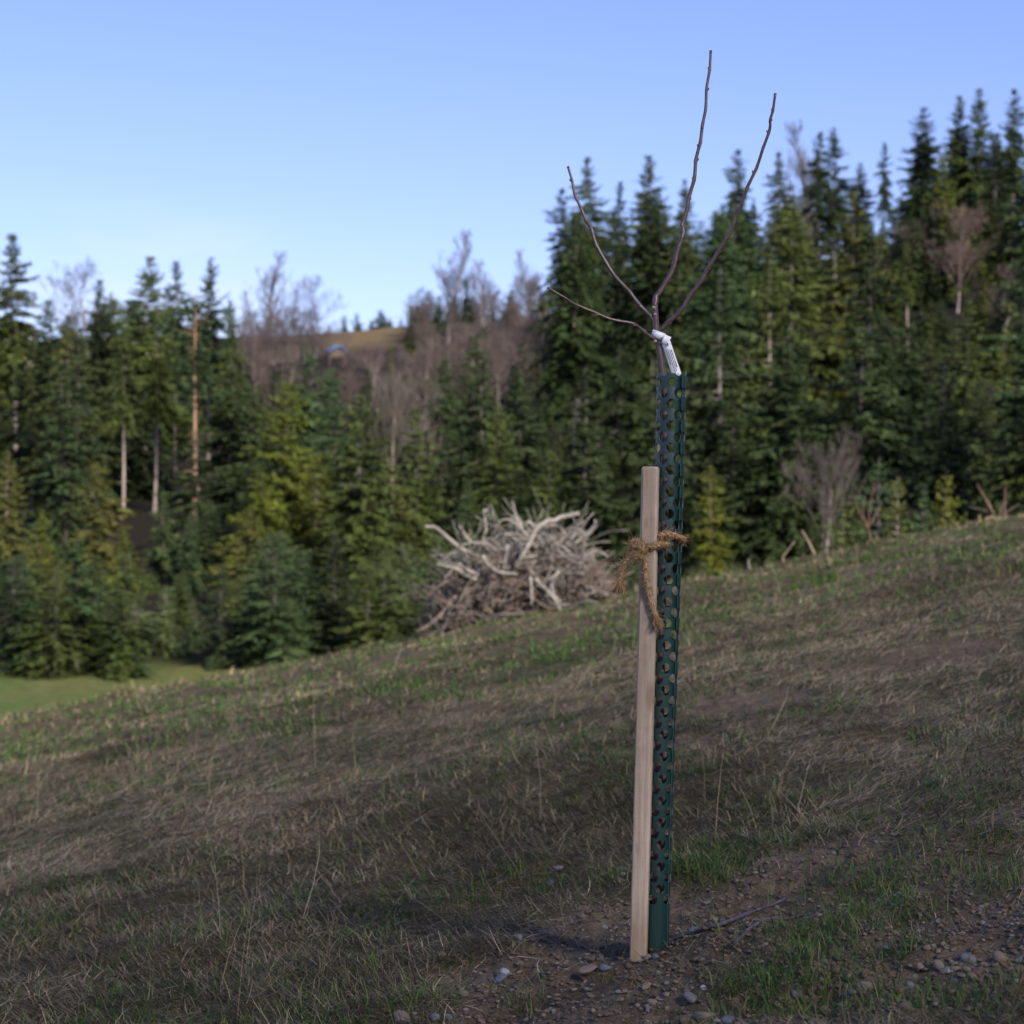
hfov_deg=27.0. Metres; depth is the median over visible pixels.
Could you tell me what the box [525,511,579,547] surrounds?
dead branch
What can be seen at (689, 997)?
stone
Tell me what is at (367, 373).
spruce tree
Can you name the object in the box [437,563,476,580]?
dead branch
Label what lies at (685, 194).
spruce tree
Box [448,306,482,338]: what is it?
bare tree
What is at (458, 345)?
bare tree
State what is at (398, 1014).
stone
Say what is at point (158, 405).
spruce tree
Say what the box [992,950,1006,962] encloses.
stone
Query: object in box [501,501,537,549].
dead branch
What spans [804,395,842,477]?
spruce tree
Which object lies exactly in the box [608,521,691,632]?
rope tie
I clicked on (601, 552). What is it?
dead branch
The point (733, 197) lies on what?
spruce tree
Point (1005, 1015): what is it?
stone
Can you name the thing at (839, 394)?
spruce tree
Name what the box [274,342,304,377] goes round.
bare tree
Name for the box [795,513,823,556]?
spruce tree
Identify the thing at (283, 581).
spruce tree
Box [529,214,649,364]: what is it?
spruce tree
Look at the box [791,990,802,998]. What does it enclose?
stone
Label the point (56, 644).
spruce tree
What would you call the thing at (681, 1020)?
stone
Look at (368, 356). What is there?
bare tree
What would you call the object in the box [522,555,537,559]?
dead branch
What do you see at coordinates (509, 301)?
spruce tree
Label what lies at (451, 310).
bare tree
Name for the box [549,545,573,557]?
dead branch
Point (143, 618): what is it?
spruce tree
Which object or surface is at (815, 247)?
spruce tree
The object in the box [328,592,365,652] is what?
spruce tree
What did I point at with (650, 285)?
spruce tree
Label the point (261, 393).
spruce tree
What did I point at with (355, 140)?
sky
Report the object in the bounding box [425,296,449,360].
spruce tree
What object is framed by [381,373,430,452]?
spruce tree
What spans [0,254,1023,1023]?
ground
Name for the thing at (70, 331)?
spruce tree
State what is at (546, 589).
dead branch
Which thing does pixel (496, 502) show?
spruce tree
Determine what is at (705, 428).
spruce tree
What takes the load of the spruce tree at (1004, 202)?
on the ground at (16, 694)
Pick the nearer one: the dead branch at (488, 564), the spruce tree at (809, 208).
the dead branch at (488, 564)
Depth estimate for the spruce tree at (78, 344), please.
190.93 m
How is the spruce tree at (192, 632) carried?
on the ground at (16, 694)
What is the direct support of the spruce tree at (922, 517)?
on the ground at (16, 694)
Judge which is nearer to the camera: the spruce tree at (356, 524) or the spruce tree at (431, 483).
the spruce tree at (356, 524)
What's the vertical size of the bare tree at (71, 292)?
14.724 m
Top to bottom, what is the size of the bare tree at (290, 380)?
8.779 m
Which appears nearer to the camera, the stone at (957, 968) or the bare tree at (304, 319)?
the stone at (957, 968)
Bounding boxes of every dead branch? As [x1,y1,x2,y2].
[415,595,457,632]
[425,525,466,553]
[426,576,455,598]
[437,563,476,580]
[440,550,479,561]
[444,553,473,567]
[458,525,471,542]
[458,562,478,576]
[461,541,497,552]
[476,538,511,557]
[481,508,488,541]
[481,555,517,575]
[488,533,520,547]
[491,518,524,540]
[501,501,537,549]
[502,544,508,568]
[509,538,539,558]
[511,530,549,560]
[514,543,530,564]
[521,583,536,591]
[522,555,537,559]
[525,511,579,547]
[525,549,543,555]
[526,520,535,527]
[529,576,533,605]
[533,577,561,610]
[535,533,557,545]
[538,529,559,541]
[545,524,568,539]
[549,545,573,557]
[549,570,561,602]
[555,528,587,548]
[565,519,582,546]
[573,520,596,544]
[576,553,595,564]
[579,590,607,601]
[585,551,608,556]
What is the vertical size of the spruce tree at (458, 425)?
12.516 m
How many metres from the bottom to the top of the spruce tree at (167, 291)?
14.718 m
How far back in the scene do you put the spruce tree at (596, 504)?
86.29 m
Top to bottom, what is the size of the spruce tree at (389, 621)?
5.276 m
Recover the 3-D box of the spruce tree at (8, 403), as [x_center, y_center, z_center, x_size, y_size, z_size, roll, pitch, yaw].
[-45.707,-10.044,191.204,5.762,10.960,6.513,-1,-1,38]
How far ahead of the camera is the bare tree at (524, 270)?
267.38 m
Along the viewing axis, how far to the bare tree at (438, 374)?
184.78 m
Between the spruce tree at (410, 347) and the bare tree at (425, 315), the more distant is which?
the bare tree at (425, 315)
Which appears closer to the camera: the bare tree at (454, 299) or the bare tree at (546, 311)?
the bare tree at (546, 311)
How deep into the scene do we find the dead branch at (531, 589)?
26.40 m
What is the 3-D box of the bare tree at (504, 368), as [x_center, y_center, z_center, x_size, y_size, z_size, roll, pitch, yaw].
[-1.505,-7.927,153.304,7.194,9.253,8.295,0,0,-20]
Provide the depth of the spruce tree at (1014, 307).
116.75 m
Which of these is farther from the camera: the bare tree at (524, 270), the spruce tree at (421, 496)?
the bare tree at (524, 270)
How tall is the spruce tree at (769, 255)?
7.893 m
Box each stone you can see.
[393,1009,410,1023]
[430,1013,439,1019]
[439,950,445,957]
[458,990,468,996]
[494,973,506,983]
[500,968,509,976]
[515,934,521,940]
[539,930,553,936]
[552,865,563,870]
[578,964,597,974]
[599,964,611,970]
[641,982,651,990]
[646,999,657,1005]
[678,1016,689,1023]
[683,992,696,1003]
[693,1011,714,1020]
[721,1015,733,1023]
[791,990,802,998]
[819,1006,828,1014]
[830,965,840,973]
[847,989,857,994]
[856,981,872,992]
[860,968,870,975]
[874,984,883,991]
[888,971,895,977]
[894,985,905,993]
[896,1001,913,1009]
[906,981,914,987]
[916,962,924,969]
[923,945,930,950]
[933,959,943,970]
[939,966,949,974]
[949,940,957,945]
[951,966,961,971]
[957,973,965,978]
[960,953,976,963]
[962,966,970,972]
[967,972,976,979]
[970,945,979,950]
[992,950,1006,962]
[1000,1013,1018,1020]
[1013,965,1023,972]
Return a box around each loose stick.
[977,484,993,514]
[1004,488,1005,516]
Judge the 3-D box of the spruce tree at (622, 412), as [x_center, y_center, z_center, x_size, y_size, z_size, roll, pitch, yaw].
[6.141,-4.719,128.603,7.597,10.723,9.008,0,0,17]
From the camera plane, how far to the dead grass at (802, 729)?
7.34 m
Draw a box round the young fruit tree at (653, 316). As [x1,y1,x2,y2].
[547,50,776,904]
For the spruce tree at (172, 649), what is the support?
on the ground at (16, 694)
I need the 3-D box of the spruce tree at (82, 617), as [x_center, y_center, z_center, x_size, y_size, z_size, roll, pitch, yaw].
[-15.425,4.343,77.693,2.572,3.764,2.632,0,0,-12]
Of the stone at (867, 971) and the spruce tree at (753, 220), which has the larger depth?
the spruce tree at (753, 220)
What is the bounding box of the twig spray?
[971,499,1019,516]
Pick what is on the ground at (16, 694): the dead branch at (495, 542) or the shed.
the shed
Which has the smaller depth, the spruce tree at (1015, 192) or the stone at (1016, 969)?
the stone at (1016, 969)
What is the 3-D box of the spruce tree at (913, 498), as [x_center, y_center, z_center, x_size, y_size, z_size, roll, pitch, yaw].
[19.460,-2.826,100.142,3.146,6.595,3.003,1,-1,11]
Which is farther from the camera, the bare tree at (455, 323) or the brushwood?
the bare tree at (455, 323)
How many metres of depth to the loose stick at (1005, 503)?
31.09 m
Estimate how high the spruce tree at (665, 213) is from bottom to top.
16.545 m
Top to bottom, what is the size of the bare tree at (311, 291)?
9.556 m
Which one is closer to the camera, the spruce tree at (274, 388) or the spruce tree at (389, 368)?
the spruce tree at (274, 388)
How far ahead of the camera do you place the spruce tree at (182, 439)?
174.35 m
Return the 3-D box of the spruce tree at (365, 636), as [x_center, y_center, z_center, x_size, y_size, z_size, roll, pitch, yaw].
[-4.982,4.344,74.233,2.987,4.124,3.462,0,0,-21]
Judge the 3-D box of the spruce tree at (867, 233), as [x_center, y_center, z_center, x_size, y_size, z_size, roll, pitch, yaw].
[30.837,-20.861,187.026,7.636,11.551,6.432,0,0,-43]
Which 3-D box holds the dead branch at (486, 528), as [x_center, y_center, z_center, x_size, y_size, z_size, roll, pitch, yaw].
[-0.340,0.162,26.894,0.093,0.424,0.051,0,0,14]
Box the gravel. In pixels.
[411,796,1023,1023]
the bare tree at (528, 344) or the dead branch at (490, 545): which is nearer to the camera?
the dead branch at (490, 545)
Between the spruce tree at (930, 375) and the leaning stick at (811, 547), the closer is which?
the leaning stick at (811, 547)
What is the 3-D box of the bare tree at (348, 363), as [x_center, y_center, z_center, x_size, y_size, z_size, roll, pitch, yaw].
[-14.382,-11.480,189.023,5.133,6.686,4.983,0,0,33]
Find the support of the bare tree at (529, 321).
on the ground at (16, 694)
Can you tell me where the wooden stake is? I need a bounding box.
[629,466,658,961]
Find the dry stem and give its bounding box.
[782,541,794,562]
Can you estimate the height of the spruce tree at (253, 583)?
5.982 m
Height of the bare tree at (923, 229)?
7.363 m
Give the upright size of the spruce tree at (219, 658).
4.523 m
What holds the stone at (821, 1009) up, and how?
on the ground at (16, 694)
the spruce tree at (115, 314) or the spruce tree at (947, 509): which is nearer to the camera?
the spruce tree at (947, 509)
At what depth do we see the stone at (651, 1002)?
4.00 m
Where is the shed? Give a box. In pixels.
[323,345,347,357]
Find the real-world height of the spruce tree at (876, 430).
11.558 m
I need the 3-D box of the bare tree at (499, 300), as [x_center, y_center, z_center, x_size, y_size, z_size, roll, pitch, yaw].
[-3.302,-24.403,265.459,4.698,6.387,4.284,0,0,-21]
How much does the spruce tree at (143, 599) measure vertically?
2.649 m
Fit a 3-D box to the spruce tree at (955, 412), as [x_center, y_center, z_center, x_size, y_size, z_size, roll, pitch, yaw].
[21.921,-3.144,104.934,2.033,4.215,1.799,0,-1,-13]
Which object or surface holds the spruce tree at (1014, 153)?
on the ground at (16, 694)
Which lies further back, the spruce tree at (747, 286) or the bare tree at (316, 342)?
the bare tree at (316, 342)
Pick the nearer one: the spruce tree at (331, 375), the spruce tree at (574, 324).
the spruce tree at (574, 324)
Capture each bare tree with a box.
[29,255,127,354]
[219,312,252,372]
[234,317,285,379]
[237,313,284,358]
[237,333,277,373]
[240,290,262,332]
[240,341,280,394]
[241,321,263,366]
[243,250,300,330]
[245,352,280,395]
[247,340,284,381]
[248,316,274,332]
[250,306,301,365]
[258,356,299,435]
[259,365,325,416]
[260,304,291,370]
[261,321,322,377]
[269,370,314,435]
[270,312,309,367]
[274,327,295,369]
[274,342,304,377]
[281,290,301,331]
[282,327,337,369]
[289,273,348,341]
[291,310,326,340]
[291,315,314,362]
[292,304,319,346]
[293,359,313,379]
[299,367,367,435]
[309,329,323,366]
[322,319,343,364]
[326,346,377,407]
[336,329,352,363]
[346,502,381,552]
[357,341,394,395]
[358,357,453,511]
[365,336,445,432]
[383,370,409,419]
[388,412,451,492]
[394,298,454,345]
[397,311,433,347]
[402,297,430,336]
[408,286,435,328]
[409,303,446,338]
[409,340,432,385]
[410,325,469,414]
[411,320,451,365]
[418,324,443,378]
[424,304,443,325]
[426,291,485,336]
[427,363,457,381]
[429,228,485,343]
[430,321,495,391]
[439,312,467,344]
[439,330,541,415]
[441,299,465,345]
[442,320,506,368]
[442,336,461,371]
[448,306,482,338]
[448,316,546,414]
[449,339,539,429]
[459,258,508,334]
[469,305,525,339]
[472,329,534,407]
[474,289,500,331]
[479,285,501,327]
[480,298,518,334]
[485,321,507,363]
[488,315,548,365]
[491,281,542,326]
[503,297,536,331]
[506,315,523,337]
[507,318,554,405]
[508,249,540,312]
[509,273,552,325]
[509,308,543,364]
[519,285,553,338]
[525,328,546,353]
[762,119,843,261]
[780,425,867,553]
[868,220,943,307]
[917,198,1011,312]
[957,261,1023,331]
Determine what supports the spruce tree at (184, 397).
on the ground at (16, 694)
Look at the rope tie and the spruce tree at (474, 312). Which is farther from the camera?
the spruce tree at (474, 312)
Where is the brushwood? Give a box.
[393,516,633,636]
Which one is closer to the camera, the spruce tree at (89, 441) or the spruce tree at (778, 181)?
the spruce tree at (89, 441)
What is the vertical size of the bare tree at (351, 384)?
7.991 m
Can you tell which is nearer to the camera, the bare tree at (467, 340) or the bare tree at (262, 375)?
the bare tree at (467, 340)
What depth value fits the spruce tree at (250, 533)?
90.70 m
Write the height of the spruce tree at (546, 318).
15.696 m
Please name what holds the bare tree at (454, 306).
on the ground at (16, 694)
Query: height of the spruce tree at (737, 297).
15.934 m
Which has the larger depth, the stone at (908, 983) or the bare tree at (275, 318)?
the bare tree at (275, 318)
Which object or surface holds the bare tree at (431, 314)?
on the ground at (16, 694)
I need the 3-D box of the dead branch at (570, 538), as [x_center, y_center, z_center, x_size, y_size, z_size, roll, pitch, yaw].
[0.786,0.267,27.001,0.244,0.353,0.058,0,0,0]
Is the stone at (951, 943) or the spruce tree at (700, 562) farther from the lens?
the spruce tree at (700, 562)
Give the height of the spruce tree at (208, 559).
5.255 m
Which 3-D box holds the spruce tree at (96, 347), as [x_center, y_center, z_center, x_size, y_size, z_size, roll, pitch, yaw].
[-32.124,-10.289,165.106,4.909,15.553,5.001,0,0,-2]
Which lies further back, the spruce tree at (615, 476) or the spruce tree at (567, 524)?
the spruce tree at (615, 476)
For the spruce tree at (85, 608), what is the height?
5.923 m
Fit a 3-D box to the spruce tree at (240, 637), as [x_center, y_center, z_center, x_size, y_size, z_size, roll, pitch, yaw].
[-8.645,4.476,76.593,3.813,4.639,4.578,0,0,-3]
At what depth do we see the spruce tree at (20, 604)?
74.89 m
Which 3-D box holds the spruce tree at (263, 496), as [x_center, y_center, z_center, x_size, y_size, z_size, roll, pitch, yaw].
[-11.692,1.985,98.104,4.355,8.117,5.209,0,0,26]
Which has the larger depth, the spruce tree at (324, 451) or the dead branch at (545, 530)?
the spruce tree at (324, 451)
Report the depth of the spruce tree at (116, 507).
134.80 m
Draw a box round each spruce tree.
[0,232,49,458]
[0,334,139,526]
[0,337,33,463]
[0,363,41,498]
[0,452,43,598]
[0,467,33,544]
[0,546,39,642]
[0,554,52,674]
[0,557,57,676]
[0,567,99,680]
[1,385,13,427]
[4,539,134,678]
[5,375,44,471]
[6,299,68,496]
[6,360,119,568]
[8,383,32,438]
[9,595,81,678]
[12,406,46,518]
[15,510,80,602]
[18,543,72,639]
[18,592,65,652]
[21,315,127,469]
[24,336,125,533]
[27,485,39,504]
[42,560,80,616]
[52,316,78,373]
[54,463,141,585]
[55,324,73,378]
[66,329,86,400]
[70,582,106,660]
[71,554,128,662]
[74,279,120,436]
[75,559,123,650]
[82,303,119,440]
[85,292,122,355]
[85,299,134,423]
[85,591,159,682]
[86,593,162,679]
[87,374,153,501]
[89,323,206,462]
[94,256,215,468]
[95,325,153,514]
[102,390,184,503]
[102,528,150,606]
[104,552,188,656]
[108,302,172,420]
[110,299,139,346]
[121,298,141,330]
[131,313,178,512]
[135,592,163,644]
[136,491,199,594]
[148,431,242,564]
[150,586,187,658]
[151,260,202,474]
[153,360,266,513]
[153,511,211,596]
[155,574,213,635]
[160,287,190,414]
[165,318,218,438]
[179,598,208,651]
[180,566,264,671]
[182,312,265,436]
[182,500,232,585]
[184,321,228,411]
[185,301,222,357]
[187,257,229,459]
[188,509,285,617]
[191,391,284,518]
[208,332,248,485]
[209,298,257,462]
[209,467,313,592]
[214,380,338,575]
[215,530,327,636]
[218,534,329,669]
[218,573,324,668]
[223,533,322,656]
[226,537,320,658]
[227,346,390,529]
[236,604,252,654]
[242,370,303,537]
[242,453,341,581]
[253,384,269,417]
[278,377,316,452]
[279,384,332,498]
[287,557,329,643]
[289,554,333,652]
[293,532,381,657]
[294,392,427,600]
[297,395,354,526]
[309,574,359,653]
[314,512,361,605]
[315,368,371,455]
[316,582,363,655]
[328,421,387,543]
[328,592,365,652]
[329,578,402,649]
[338,548,420,648]
[341,541,434,651]
[345,384,386,487]
[346,538,390,626]
[351,313,366,330]
[351,369,388,461]
[355,321,360,330]
[362,470,445,584]
[362,570,412,632]
[366,309,395,328]
[367,320,375,329]
[375,408,451,560]
[381,315,387,327]
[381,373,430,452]
[385,349,396,370]
[388,566,425,632]
[396,358,466,491]
[399,304,420,362]
[399,534,453,638]
[400,360,464,464]
[404,555,458,638]
[410,454,444,544]
[414,428,462,515]
[416,550,459,629]
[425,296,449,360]
[428,348,532,548]
[430,335,512,503]
[441,484,481,575]
[448,357,461,413]
[452,333,502,431]
[457,396,491,469]
[458,278,476,343]
[459,406,538,584]
[460,364,550,470]
[468,294,490,322]
[474,420,524,518]
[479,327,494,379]
[483,300,500,320]
[489,356,510,407]
[494,289,520,320]
[498,296,518,319]
[499,370,569,529]
[500,351,535,422]
[504,342,539,444]
[509,366,640,592]
[515,452,594,551]
[523,377,560,457]
[524,219,604,344]
[525,213,617,461]
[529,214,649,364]
[530,319,581,428]
[534,297,544,318]
[535,188,570,312]
[536,222,610,323]
[537,427,582,510]
[540,237,699,403]
[541,216,618,421]
[551,345,651,479]
[560,157,619,302]
[561,482,582,526]
[562,420,637,574]
[564,361,736,589]
[571,328,613,413]
[592,236,622,346]
[593,197,701,398]
[599,449,633,538]
[600,303,649,395]
[603,181,635,299]
[605,553,638,596]
[608,547,638,592]
[613,392,656,472]
[621,154,679,303]
[627,329,693,502]
[638,269,790,552]
[641,209,711,385]
[642,203,697,303]
[649,203,863,447]
[660,224,696,339]
[667,214,766,452]
[668,179,698,272]
[669,220,728,289]
[679,212,750,422]
[681,208,768,353]
[681,569,698,580]
[685,465,738,576]
[690,232,705,267]
[690,410,774,567]
[691,560,714,577]
[693,329,848,563]
[697,206,771,355]
[707,149,772,262]
[710,260,825,479]
[713,204,766,270]
[717,564,739,575]
[741,198,766,288]
[742,557,756,569]
[745,237,773,319]
[747,199,829,362]
[751,325,950,552]
[751,460,778,541]
[759,152,805,271]
[759,220,774,276]
[766,214,825,334]
[768,197,830,281]
[769,210,824,317]
[780,307,809,379]
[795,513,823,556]
[797,131,844,276]
[802,190,915,356]
[804,128,863,296]
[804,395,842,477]
[805,193,858,280]
[810,231,848,315]
[811,233,920,481]
[817,502,875,552]
[821,316,853,407]
[828,208,883,308]
[836,163,881,270]
[844,321,962,446]
[845,461,910,543]
[847,267,885,366]
[848,311,906,403]
[848,341,925,479]
[867,230,897,312]
[872,143,894,261]
[872,209,905,301]
[876,215,890,244]
[877,218,945,313]
[878,476,915,538]
[879,200,913,282]
[887,192,982,309]
[889,156,929,264]
[890,107,947,261]
[891,243,923,350]
[893,141,931,241]
[893,372,911,425]
[894,303,915,333]
[897,382,955,503]
[902,365,981,531]
[903,490,943,532]
[908,332,953,417]
[909,298,932,346]
[916,299,945,342]
[921,154,966,266]
[923,299,959,358]
[924,207,995,303]
[928,476,966,527]
[934,95,976,263]
[935,299,1002,439]
[938,147,988,261]
[942,410,967,471]
[943,321,970,400]
[946,88,1007,247]
[950,377,1010,513]
[953,132,1023,289]
[956,332,1023,519]
[961,261,995,365]
[974,255,1023,474]
[977,203,1020,297]
[977,299,1013,376]
[982,88,1023,259]
[985,330,1016,425]
[986,137,1015,242]
[990,158,1023,323]
[992,185,1023,305]
[995,238,1023,394]
[997,299,1014,331]
[999,428,1023,514]
[1002,151,1020,228]
[1009,195,1023,235]
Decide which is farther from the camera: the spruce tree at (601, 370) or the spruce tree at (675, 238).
the spruce tree at (675, 238)
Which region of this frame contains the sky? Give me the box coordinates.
[0,0,1023,340]
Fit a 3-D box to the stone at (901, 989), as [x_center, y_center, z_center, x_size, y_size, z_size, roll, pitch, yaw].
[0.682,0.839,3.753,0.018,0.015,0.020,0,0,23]
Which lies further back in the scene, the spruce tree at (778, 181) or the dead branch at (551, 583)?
the spruce tree at (778, 181)
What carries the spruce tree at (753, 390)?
on the ground at (16, 694)
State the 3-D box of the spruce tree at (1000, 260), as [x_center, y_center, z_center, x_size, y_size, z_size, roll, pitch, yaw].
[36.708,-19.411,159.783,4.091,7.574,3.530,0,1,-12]
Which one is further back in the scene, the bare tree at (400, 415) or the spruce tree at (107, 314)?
the spruce tree at (107, 314)
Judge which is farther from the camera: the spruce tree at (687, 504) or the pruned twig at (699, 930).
the spruce tree at (687, 504)
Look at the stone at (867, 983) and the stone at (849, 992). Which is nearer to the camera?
the stone at (849, 992)
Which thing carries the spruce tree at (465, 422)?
on the ground at (16, 694)
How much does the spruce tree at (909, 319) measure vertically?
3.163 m
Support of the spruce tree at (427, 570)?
on the ground at (16, 694)
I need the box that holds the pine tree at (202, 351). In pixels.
[149,291,240,516]
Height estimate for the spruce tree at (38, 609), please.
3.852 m
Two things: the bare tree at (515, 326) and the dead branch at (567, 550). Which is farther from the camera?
the bare tree at (515, 326)
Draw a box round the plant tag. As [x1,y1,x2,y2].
[651,329,680,377]
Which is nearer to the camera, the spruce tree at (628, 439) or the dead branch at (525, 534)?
the dead branch at (525, 534)
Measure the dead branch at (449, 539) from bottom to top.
0.365 m
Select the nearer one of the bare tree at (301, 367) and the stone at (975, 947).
the stone at (975, 947)
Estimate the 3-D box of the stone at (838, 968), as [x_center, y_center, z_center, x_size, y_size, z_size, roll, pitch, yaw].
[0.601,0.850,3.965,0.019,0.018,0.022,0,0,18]
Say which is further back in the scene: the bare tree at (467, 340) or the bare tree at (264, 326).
the bare tree at (264, 326)
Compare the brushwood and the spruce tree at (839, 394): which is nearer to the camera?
the brushwood
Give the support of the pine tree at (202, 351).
on the ground at (16, 694)
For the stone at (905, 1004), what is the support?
on the ground at (16, 694)
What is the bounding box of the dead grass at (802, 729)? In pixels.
[0,511,1023,1023]
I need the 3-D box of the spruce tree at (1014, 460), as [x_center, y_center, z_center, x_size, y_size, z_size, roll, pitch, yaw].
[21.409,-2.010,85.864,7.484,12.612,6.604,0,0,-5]
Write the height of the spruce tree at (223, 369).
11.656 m
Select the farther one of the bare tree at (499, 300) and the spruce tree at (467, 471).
the bare tree at (499, 300)
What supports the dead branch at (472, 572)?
on the brushwood
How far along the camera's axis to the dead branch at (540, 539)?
26.80 m
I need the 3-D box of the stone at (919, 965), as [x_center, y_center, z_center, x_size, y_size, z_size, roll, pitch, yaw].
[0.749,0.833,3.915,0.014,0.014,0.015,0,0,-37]
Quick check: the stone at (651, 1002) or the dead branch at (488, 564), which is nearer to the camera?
the stone at (651, 1002)
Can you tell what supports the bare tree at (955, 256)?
on the ground at (16, 694)
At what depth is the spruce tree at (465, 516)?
97.86 m
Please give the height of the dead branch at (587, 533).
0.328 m
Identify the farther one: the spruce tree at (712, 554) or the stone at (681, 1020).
the spruce tree at (712, 554)
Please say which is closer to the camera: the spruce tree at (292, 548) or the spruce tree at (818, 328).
the spruce tree at (292, 548)
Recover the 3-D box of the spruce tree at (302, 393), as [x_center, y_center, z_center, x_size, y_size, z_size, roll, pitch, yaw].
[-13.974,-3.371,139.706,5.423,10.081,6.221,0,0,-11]
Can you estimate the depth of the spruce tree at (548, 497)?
86.32 m
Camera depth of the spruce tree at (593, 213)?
194.61 m
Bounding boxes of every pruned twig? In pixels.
[673,897,787,940]
[733,919,763,944]
[750,909,826,921]
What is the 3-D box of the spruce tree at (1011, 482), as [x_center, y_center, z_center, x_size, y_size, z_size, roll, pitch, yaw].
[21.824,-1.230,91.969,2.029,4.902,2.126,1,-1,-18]
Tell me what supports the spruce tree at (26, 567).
on the ground at (16, 694)
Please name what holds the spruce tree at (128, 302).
on the ground at (16, 694)
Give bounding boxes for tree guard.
[648,371,686,952]
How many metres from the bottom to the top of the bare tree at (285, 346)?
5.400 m
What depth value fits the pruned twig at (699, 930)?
4.49 m
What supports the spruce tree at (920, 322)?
on the ground at (16, 694)
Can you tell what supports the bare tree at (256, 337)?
on the ground at (16, 694)
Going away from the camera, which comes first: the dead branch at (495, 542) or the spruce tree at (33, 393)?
the dead branch at (495, 542)
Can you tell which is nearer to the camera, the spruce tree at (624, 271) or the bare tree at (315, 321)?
the spruce tree at (624, 271)
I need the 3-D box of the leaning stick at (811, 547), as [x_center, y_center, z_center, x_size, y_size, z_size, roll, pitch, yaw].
[4.047,0.451,29.002,0.234,0.418,0.036,0,0,0]
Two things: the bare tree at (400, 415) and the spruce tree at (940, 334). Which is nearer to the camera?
the bare tree at (400, 415)
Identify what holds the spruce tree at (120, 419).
on the ground at (16, 694)
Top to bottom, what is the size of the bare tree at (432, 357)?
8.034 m
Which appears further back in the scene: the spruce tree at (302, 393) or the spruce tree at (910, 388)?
the spruce tree at (302, 393)
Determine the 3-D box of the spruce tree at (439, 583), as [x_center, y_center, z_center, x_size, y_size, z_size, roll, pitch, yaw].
[-1.713,3.923,61.334,3.555,5.637,3.638,1,1,-14]
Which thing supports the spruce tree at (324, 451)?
on the ground at (16, 694)
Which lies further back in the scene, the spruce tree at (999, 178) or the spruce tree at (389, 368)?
the spruce tree at (389, 368)
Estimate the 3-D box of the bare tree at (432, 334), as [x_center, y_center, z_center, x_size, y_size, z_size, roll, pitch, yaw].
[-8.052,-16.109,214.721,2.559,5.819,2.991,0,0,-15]
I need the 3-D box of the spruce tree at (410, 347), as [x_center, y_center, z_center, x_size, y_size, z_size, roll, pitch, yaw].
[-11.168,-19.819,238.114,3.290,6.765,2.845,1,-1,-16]
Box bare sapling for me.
[853,483,880,540]
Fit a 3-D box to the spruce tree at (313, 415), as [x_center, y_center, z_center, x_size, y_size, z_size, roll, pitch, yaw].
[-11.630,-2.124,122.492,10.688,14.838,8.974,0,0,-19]
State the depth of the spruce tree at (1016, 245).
158.04 m
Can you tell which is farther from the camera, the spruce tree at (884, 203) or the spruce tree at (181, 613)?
the spruce tree at (884, 203)
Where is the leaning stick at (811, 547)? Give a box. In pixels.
[801,530,815,554]
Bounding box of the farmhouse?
[238,335,301,364]
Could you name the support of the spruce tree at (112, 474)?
on the ground at (16, 694)
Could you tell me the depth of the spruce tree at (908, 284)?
147.95 m
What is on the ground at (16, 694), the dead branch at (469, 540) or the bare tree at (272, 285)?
the bare tree at (272, 285)
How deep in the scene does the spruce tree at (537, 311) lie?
346.27 m
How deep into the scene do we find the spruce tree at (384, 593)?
79.25 m
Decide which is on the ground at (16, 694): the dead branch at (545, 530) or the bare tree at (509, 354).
the bare tree at (509, 354)
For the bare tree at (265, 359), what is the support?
on the ground at (16, 694)
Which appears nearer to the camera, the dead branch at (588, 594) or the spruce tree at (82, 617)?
the dead branch at (588, 594)
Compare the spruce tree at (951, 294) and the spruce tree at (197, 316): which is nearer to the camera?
the spruce tree at (951, 294)
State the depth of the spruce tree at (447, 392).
155.57 m
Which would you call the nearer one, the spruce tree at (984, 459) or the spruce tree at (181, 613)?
the spruce tree at (181, 613)
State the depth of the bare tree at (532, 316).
199.23 m
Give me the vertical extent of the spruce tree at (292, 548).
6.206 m
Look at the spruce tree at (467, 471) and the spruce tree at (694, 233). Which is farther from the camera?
the spruce tree at (694, 233)
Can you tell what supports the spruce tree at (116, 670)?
on the ground at (16, 694)
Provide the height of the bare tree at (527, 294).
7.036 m
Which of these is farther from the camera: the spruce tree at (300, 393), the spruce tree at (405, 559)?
the spruce tree at (300, 393)
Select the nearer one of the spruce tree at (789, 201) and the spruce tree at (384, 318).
the spruce tree at (789, 201)
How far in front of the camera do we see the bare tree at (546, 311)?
233.00 m
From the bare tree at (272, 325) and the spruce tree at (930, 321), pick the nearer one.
the spruce tree at (930, 321)
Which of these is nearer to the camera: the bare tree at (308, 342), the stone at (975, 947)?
the stone at (975, 947)
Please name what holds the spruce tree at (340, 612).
on the ground at (16, 694)
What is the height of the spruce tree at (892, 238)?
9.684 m
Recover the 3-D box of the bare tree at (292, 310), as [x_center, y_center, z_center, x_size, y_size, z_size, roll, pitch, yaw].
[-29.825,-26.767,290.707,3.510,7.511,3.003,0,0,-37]
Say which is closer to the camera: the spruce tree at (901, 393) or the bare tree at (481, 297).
the spruce tree at (901, 393)
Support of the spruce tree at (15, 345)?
on the ground at (16, 694)
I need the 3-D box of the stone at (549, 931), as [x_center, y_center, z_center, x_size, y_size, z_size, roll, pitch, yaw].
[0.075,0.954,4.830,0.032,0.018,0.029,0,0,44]

